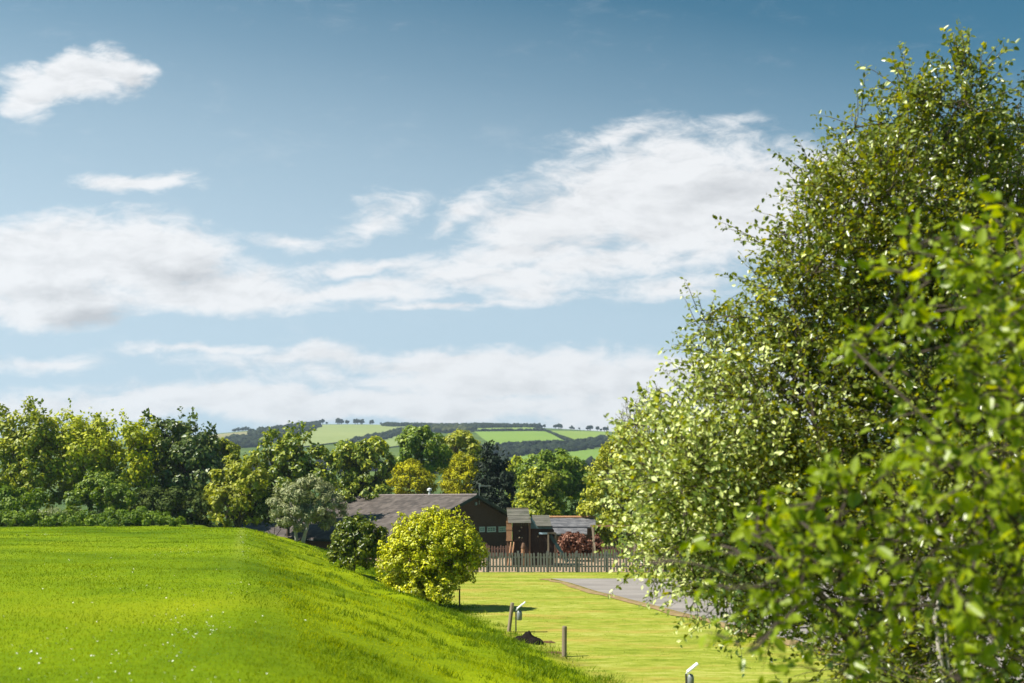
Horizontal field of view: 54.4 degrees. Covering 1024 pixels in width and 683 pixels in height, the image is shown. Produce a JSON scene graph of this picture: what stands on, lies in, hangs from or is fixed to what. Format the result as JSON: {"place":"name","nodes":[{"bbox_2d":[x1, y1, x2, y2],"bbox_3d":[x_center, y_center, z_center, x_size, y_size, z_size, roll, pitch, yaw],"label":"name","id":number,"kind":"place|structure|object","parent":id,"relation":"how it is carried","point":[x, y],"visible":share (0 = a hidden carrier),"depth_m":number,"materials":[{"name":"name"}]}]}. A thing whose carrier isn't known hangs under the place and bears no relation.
{"place":"outdoors","nodes":[
{"label":"outdoors","id":0,"kind":"place"},
{"bbox_2d":[0,526,385,682],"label":"lawn grass","id":1,"kind":"structure","parent":0,"point":[138,583],"depth_m":18.08,"materials":[{"name":"green plant"}]},
{"bbox_2d":[212,431,246,437],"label":"stubble field","id":2,"kind":"structure","parent":0,"point":[226,434],"depth_m":1222.47,"materials":[{"name":"plant"}]},
{"bbox_2d":[301,425,403,445],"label":"pale field","id":3,"kind":"structure","parent":0,"point":[324,434],"depth_m":1240.52,"materials":[{"name":"green plant"}]},
{"bbox_2d":[375,436,399,446],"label":"pale field","id":4,"kind":"structure","parent":0,"point":[391,442],"depth_m":1075.52,"materials":[{"name":"green plant"}]},
{"bbox_2d":[0,424,986,682],"bbox_3d":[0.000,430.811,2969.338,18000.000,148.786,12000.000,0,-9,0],"label":"ground","id":5,"kind":"structure","parent":0,"point":[496,600],"depth_m":22.11,"materials":[{"name":"green plant"}]},
{"bbox_2d":[0,483,48,525],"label":"shrub","id":6,"kind":"object","parent":5,"relation":"on","point":[10,494],"visible":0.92,"depth_m":75.49,"materials":[{"name":"green plant"}]},
{"bbox_2d":[0,395,65,512],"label":"leafy tree","id":7,"kind":"object","parent":5,"relation":"on","point":[20,444],"visible":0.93,"depth_m":80.66,"materials":[{"name":"green plant"}]},
{"bbox_2d":[0,508,105,526],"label":"hedge","id":8,"kind":"object","parent":5,"relation":"on","point":[13,518],"visible":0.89,"depth_m":73.05,"materials":[{"name":"green plant"}]},
{"bbox_2d":[37,507,95,515],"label":"shrub","id":9,"kind":"object","parent":5,"relation":"on","point":[54,511],"visible":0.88,"depth_m":73.59,"materials":[{"name":"green plant"}]},
{"bbox_2d":[35,398,163,516],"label":"leafy tree","id":10,"kind":"object","parent":5,"relation":"on","point":[91,447],"visible":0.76,"depth_m":82.93,"materials":[{"name":"green plant"}]},
{"bbox_2d":[63,471,138,515],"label":"shrub","id":11,"kind":"object","parent":5,"relation":"on","point":[108,491],"visible":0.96,"depth_m":77.44,"materials":[{"name":"green plant"}]},
{"bbox_2d":[83,506,194,526],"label":"hedge","id":12,"kind":"object","parent":5,"relation":"on","point":[135,517],"visible":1,"depth_m":72.60,"materials":[{"name":"green plant"}]},
{"bbox_2d":[125,485,223,524],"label":"shrub","id":13,"kind":"object","parent":5,"relation":"on","point":[166,500],"visible":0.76,"depth_m":78.19,"materials":[{"name":"green plant"}]},
{"bbox_2d":[130,406,226,515],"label":"chestnut tree","id":14,"kind":"object","parent":5,"relation":"on","point":[180,457],"visible":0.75,"depth_m":85.11,"materials":[{"name":"green plant"}]},
{"bbox_2d":[9,527,387,680],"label":"daisies","id":15,"kind":"object","parent":5,"relation":"on","point":[143,622],"visible":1,"depth_m":12.84,"materials":[{"name":"white plant"}]},
{"bbox_2d":[208,436,253,481],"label":"leafy tree","id":16,"kind":"object","parent":5,"relation":"on","point":[233,450],"visible":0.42,"depth_m":96.34,"materials":[{"name":"green plant"}]},
{"bbox_2d":[221,449,241,518],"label":"leafy tree","id":17,"kind":"object","parent":5,"relation":"on","point":[227,516],"visible":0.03,"depth_m":97.80,"materials":[{"name":"green plant"}]},
{"bbox_2d":[201,455,270,527],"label":"leafy tree","id":18,"kind":"object","parent":5,"relation":"on","point":[240,478],"visible":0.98,"depth_m":77.55,"materials":[{"name":"green plant"}]},
{"bbox_2d":[224,420,321,447],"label":"hillside wood","id":19,"kind":"object","parent":5,"relation":"on","point":[251,437],"visible":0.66,"depth_m":1114.93,"materials":[{"name":"green plant"}]},
{"bbox_2d":[231,487,319,535],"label":"shrub","id":20,"kind":"object","parent":5,"relation":"on","point":[259,510],"visible":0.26,"depth_m":78.13,"materials":[{"name":"green plant"}]},
{"bbox_2d":[243,420,344,536],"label":"leafy tree","id":21,"kind":"object","parent":5,"relation":"on","point":[285,449],"visible":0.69,"depth_m":81.98,"materials":[{"name":"green plant"}]},
{"bbox_2d":[265,473,349,542],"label":"willow tree","id":22,"kind":"object","parent":5,"relation":"on","point":[296,492],"visible":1,"depth_m":68.65,"materials":[{"name":"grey plant"}]},
{"bbox_2d":[335,418,342,423],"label":"skyline tree","id":23,"kind":"object","parent":5,"relation":"on","point":[339,420],"visible":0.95,"depth_m":1580.30,"materials":[{"name":"plant"}]},
{"bbox_2d":[326,509,388,570],"bbox_3d":[-6.763,8.697,43.179,2.512,2.850,2.570,7,-11,-36],"label":"rounded shrub","id":24,"kind":"object","parent":5,"relation":"on","point":[356,539],"visible":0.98,"depth_m":42.56,"materials":[{"name":"green plant"}]},
{"bbox_2d":[326,437,399,501],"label":"leafy tree","id":25,"kind":"object","parent":5,"relation":"on","point":[364,455],"visible":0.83,"depth_m":92.40,"materials":[{"name":"green plant"}]},
{"bbox_2d":[232,484,510,554],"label":"house","id":26,"kind":"structure","parent":5,"relation":"on","point":[488,518],"depth_m":85.40,"materials":[{"name":"tile"}]},
{"bbox_2d":[479,527,484,531],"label":"window","id":27,"kind":"structure","parent":26,"relation":"in","point":[481,529],"depth_m":85.48,"materials":[{"name":"teal glass"}]},
{"bbox_2d":[487,527,495,531],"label":"window","id":28,"kind":"structure","parent":26,"relation":"in","point":[489,529],"depth_m":86.71,"materials":[{"name":"teal glass"}]},
{"bbox_2d":[498,526,505,531],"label":"window","id":29,"kind":"structure","parent":26,"relation":"in","point":[500,529],"depth_m":88.12,"materials":[{"name":"teal glass"}]},
{"bbox_2d":[354,436,389,471],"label":"leafy tree","id":30,"kind":"object","parent":5,"relation":"on","point":[372,438],"visible":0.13,"depth_m":102.57,"materials":[{"name":"green plant"}]},
{"bbox_2d":[345,426,408,443],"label":"slope wood","id":31,"kind":"object","parent":5,"relation":"on","point":[393,432],"visible":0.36,"depth_m":1139.06,"materials":[{"name":"green plant"}]},
{"bbox_2d":[385,457,438,493],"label":"leafy tree","id":32,"kind":"object","parent":5,"relation":"on","point":[423,478],"visible":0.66,"depth_m":98.45,"materials":[{"name":"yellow plant"}]},
{"bbox_2d":[190,455,646,473],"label":"belt","id":33,"kind":"object","parent":5,"relation":"on","point":[589,460],"depth_m":761.26,"materials":[{"name":"green plant"}]},
{"bbox_2d":[394,424,455,493],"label":"leafy tree","id":34,"kind":"object","parent":5,"relation":"on","point":[410,440],"visible":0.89,"depth_m":115.34,"materials":[{"name":"green plant"}]},
{"bbox_2d":[374,505,489,605],"bbox_3d":[-2.864,7.578,35.284,3.701,3.570,3.491,6,-11,-32],"label":"rounded shrub","id":35,"kind":"object","parent":5,"relation":"on","point":[445,554],"visible":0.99,"depth_m":34.64,"materials":[{"name":"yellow plant"}]},
{"bbox_2d":[249,530,642,682],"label":"bank grass","id":36,"kind":"structure","parent":5,"relation":"on","point":[501,672],"depth_m":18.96,"materials":[{"name":"green plant"}]},
{"bbox_2d":[430,423,473,432],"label":"hillside scrub","id":37,"kind":"object","parent":5,"relation":"on","point":[444,428],"visible":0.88,"depth_m":1305.30,"materials":[{"name":"green plant"}]},
{"bbox_2d":[438,450,480,493],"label":"leafy tree","id":38,"kind":"object","parent":5,"relation":"on","point":[450,484],"visible":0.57,"depth_m":101.04,"materials":[{"name":"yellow plant"}]},
{"bbox_2d":[436,428,484,475],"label":"leafy tree","id":39,"kind":"object","parent":5,"relation":"on","point":[457,439],"visible":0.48,"depth_m":120.52,"materials":[{"name":"green plant"}]},
{"bbox_2d":[381,422,542,429],"bbox_3d":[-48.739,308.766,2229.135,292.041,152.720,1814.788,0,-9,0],"label":"skyline wood","id":40,"kind":"object","parent":5,"relation":"on","point":[476,425],"visible":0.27,"depth_m":1462.26,"materials":[{"name":"green plant"}]},
{"bbox_2d":[467,440,517,510],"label":"dark conifer","id":41,"kind":"object","parent":5,"relation":"on","point":[495,475],"visible":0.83,"depth_m":98.32,"materials":[{"name":"green plant"}]},
{"bbox_2d":[470,428,542,431],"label":"field hedge","id":42,"kind":"object","parent":5,"relation":"on","point":[511,429],"visible":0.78,"depth_m":1340.71,"materials":[{"name":"green plant"}]},
{"bbox_2d":[507,602,513,631],"bbox_3d":[-0.053,8.110,29.006,0.228,0.992,0.112,0,-9,0],"label":"fence post","id":43,"kind":"object","parent":5,"relation":"on","point":[510,617],"visible":0.85,"depth_m":28.98,"materials":[{"name":"brown wood"}]},
{"bbox_2d":[506,455,523,499],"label":"leafy tree","id":44,"kind":"object","parent":5,"relation":"on","point":[518,459],"visible":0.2,"depth_m":133.49,"materials":[{"name":"green plant"}]},
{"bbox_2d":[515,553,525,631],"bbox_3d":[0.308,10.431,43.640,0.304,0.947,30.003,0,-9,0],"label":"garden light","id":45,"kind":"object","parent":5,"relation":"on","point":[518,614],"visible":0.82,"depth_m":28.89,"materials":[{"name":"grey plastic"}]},
{"bbox_2d":[521,543,524,565],"bbox_3d":[0.657,12.696,59.236,0.270,1.426,0.268,0,-9,0],"label":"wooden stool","id":46,"kind":"object","parent":5,"relation":"on","point":[523,548],"visible":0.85,"depth_m":59.20,"materials":[{"name":"brown wood"}]},
{"bbox_2d":[515,631,542,644],"bbox_3d":[0.433,7.902,26.619,0.840,0.370,0.900,0,-9,0],"label":"soil heap","id":47,"kind":"object","parent":5,"relation":"on","point":[528,636],"visible":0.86,"depth_m":26.41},
{"bbox_2d":[495,439,568,445],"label":"field hedge","id":48,"kind":"object","parent":5,"relation":"on","point":[533,442],"visible":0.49,"depth_m":1058.24,"materials":[{"name":"green plant"}]},
{"bbox_2d":[506,508,568,565],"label":"play tower","id":49,"kind":"structure","parent":5,"relation":"on","point":[535,534],"depth_m":60.16,"materials":[{"name":"brown wood"}]},
{"bbox_2d":[507,466,572,517],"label":"leafy tree","id":50,"kind":"object","parent":5,"relation":"on","point":[539,487],"visible":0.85,"depth_m":90.35,"materials":[{"name":"green plant"}]},
{"bbox_2d":[479,434,612,456],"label":"valley wood","id":51,"kind":"object","parent":5,"relation":"on","point":[522,449],"visible":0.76,"depth_m":974.45,"materials":[{"name":"green plant"}]},
{"bbox_2d":[505,448,596,515],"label":"leafy tree","id":52,"kind":"object","parent":5,"relation":"on","point":[568,467],"visible":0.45,"depth_m":105.91,"materials":[{"name":"green plant"}]},
{"bbox_2d":[540,427,573,440],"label":"field hedge","id":53,"kind":"object","parent":5,"relation":"on","point":[557,435],"visible":0.77,"depth_m":1225.94,"materials":[{"name":"green plant"}]},
{"bbox_2d":[562,626,566,656],"bbox_3d":[1.279,7.415,24.366,0.140,0.876,0.124,0,-9,0],"label":"fence post","id":54,"kind":"object","parent":5,"relation":"on","point":[564,641],"visible":0.85,"depth_m":24.33,"materials":[{"name":"brown wood"}]},
{"bbox_2d":[549,516,595,554],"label":"outbuilding","id":55,"kind":"structure","parent":5,"relation":"on","point":[560,525],"depth_m":75.46,"materials":[{"name":"wood"}]},
{"bbox_2d":[554,531,592,558],"bbox_3d":[3.954,13.357,64.730,2.715,2.088,2.706,0,-9,0],"label":"red shrub","id":56,"kind":"object","parent":5,"relation":"on","point":[570,542],"visible":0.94,"depth_m":64.11,"materials":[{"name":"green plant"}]},
{"bbox_2d":[484,543,678,558],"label":"hedge","id":57,"kind":"object","parent":5,"relation":"on","point":[505,548],"visible":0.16,"depth_m":67.07,"materials":[{"name":"brown plant"}]},
{"bbox_2d":[580,466,609,500],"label":"leafy tree","id":58,"kind":"object","parent":5,"relation":"on","point":[588,468],"visible":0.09,"depth_m":138.40,"materials":[{"name":"green plant"}]},
{"bbox_2d":[591,534,604,555],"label":"red shrub","id":59,"kind":"object","parent":5,"relation":"on","point":[598,542],"visible":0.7,"depth_m":65.22,"materials":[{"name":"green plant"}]},
{"bbox_2d":[473,551,753,571],"bbox_3d":[5.568,11.995,54.096,15.418,1.222,0.210,0,-9,0],"label":"picket fence","id":60,"kind":"object","parent":5,"relation":"on","point":[577,557],"visible":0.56,"depth_m":54.03,"materials":[{"name":"wood"}]},
{"bbox_2d":[590,525,636,563],"bbox_3d":[6.497,12.814,62.783,3.076,2.470,1.655,0,-9,0],"label":"swing frame","id":61,"kind":"object","parent":5,"relation":"on","point":[593,536],"visible":0.37,"depth_m":62.89,"materials":[{"name":"wood"}]},
{"bbox_2d":[576,403,659,552],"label":"leafy tree","id":62,"kind":"object","parent":5,"relation":"on","point":[589,507],"visible":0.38,"depth_m":78.48,"materials":[{"name":"green plant"}]},
{"bbox_2d":[616,386,664,550],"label":"leafy tree","id":63,"kind":"object","parent":5,"relation":"on","point":[636,427],"visible":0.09,"depth_m":92.36,"materials":[{"name":"plant"}]},
{"bbox_2d":[462,572,828,682],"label":"grass","id":64,"kind":"structure","parent":5,"relation":"on","point":[618,622],"depth_m":30.71,"materials":[{"name":"green plant"}]},
{"bbox_2d":[646,446,722,537],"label":"leafy tree","id":65,"kind":"object","parent":5,"relation":"on","point":[683,488],"depth_m":82.01,"materials":[{"name":"green plant"}]},
{"bbox_2d":[685,662,698,682],"bbox_3d":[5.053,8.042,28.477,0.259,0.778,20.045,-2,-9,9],"label":"garden light","id":66,"kind":"object","parent":5,"relation":"on","point":[689,678],"visible":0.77,"depth_m":18.79,"materials":[{"name":"grey plastic"}]},
{"bbox_2d":[722,445,807,533],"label":"leafy tree","id":67,"kind":"object","parent":5,"relation":"on","point":[761,486],"depth_m":86.28,"materials":[{"name":"green plant"}]},
{"bbox_2d":[550,578,1023,679],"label":"drive","id":68,"kind":"structure","parent":5,"relation":"on","point":[632,589],"depth_m":40.76,"materials":[{"name":"grey asphalt"}]},
{"bbox_2d":[582,18,1023,682],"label":"birch tree","id":69,"kind":"object","parent":5,"relation":"on","point":[784,430],"visible":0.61,"depth_m":12.58,"materials":[{"name":"green plant"}]},
{"bbox_2d":[648,175,1023,682],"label":"nearest shrub","id":70,"kind":"object","parent":5,"relation":"on","point":[1003,488],"visible":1,"depth_m":5.63,"materials":[{"name":"green plant"}]},
{"bbox_2d":[815,442,887,526],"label":"leafy tree","id":71,"kind":"object","parent":5,"relation":"on","point":[845,498],"visible":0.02,"depth_m":81.28,"materials":[{"name":"green plant"}]},
{"bbox_2d":[780,413,1023,682],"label":"sapling","id":72,"kind":"object","parent":5,"relation":"on","point":[936,642],"visible":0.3,"depth_m":10.62,"materials":[{"name":"green plant"}]},
{"bbox_2d":[931,70,1023,663],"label":"birch tree","id":73,"kind":"object","parent":5,"relation":"on","point":[1018,128],"visible":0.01,"depth_m":15.76,"materials":[{"name":"green plant"}]},
{"bbox_2d":[477,427,535,429],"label":"field","id":74,"kind":"structure","parent":0,"point":[509,428],"depth_m":1429.24,"materials":[{"name":"green plant"}]},
{"bbox_2d":[0,0,1023,439],"label":"sky","id":75,"kind":"structure","parent":0,"point":[253,214],"materials":[{"name":"blue"}]},
{"bbox_2d":[475,431,561,443],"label":"green field","id":76,"kind":"structure","parent":0,"point":[500,437],"depth_m":1197.32,"materials":[{"name":"green plant"}]},
{"bbox_2d":[521,449,599,460],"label":"valley field","id":77,"kind":"structure","parent":0,"point":[586,454],"depth_m":919.90,"materials":[{"name":"green plant"}]},
{"bbox_2d":[552,431,609,439],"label":"field","id":78,"kind":"structure","parent":0,"point":[574,435],"depth_m":1306.09,"materials":[{"name":"green plant"}]},
{"bbox_2d":[542,578,1022,682],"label":"verge","id":79,"kind":"structure","parent":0,"point":[672,612],"depth_m":36.23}
]}

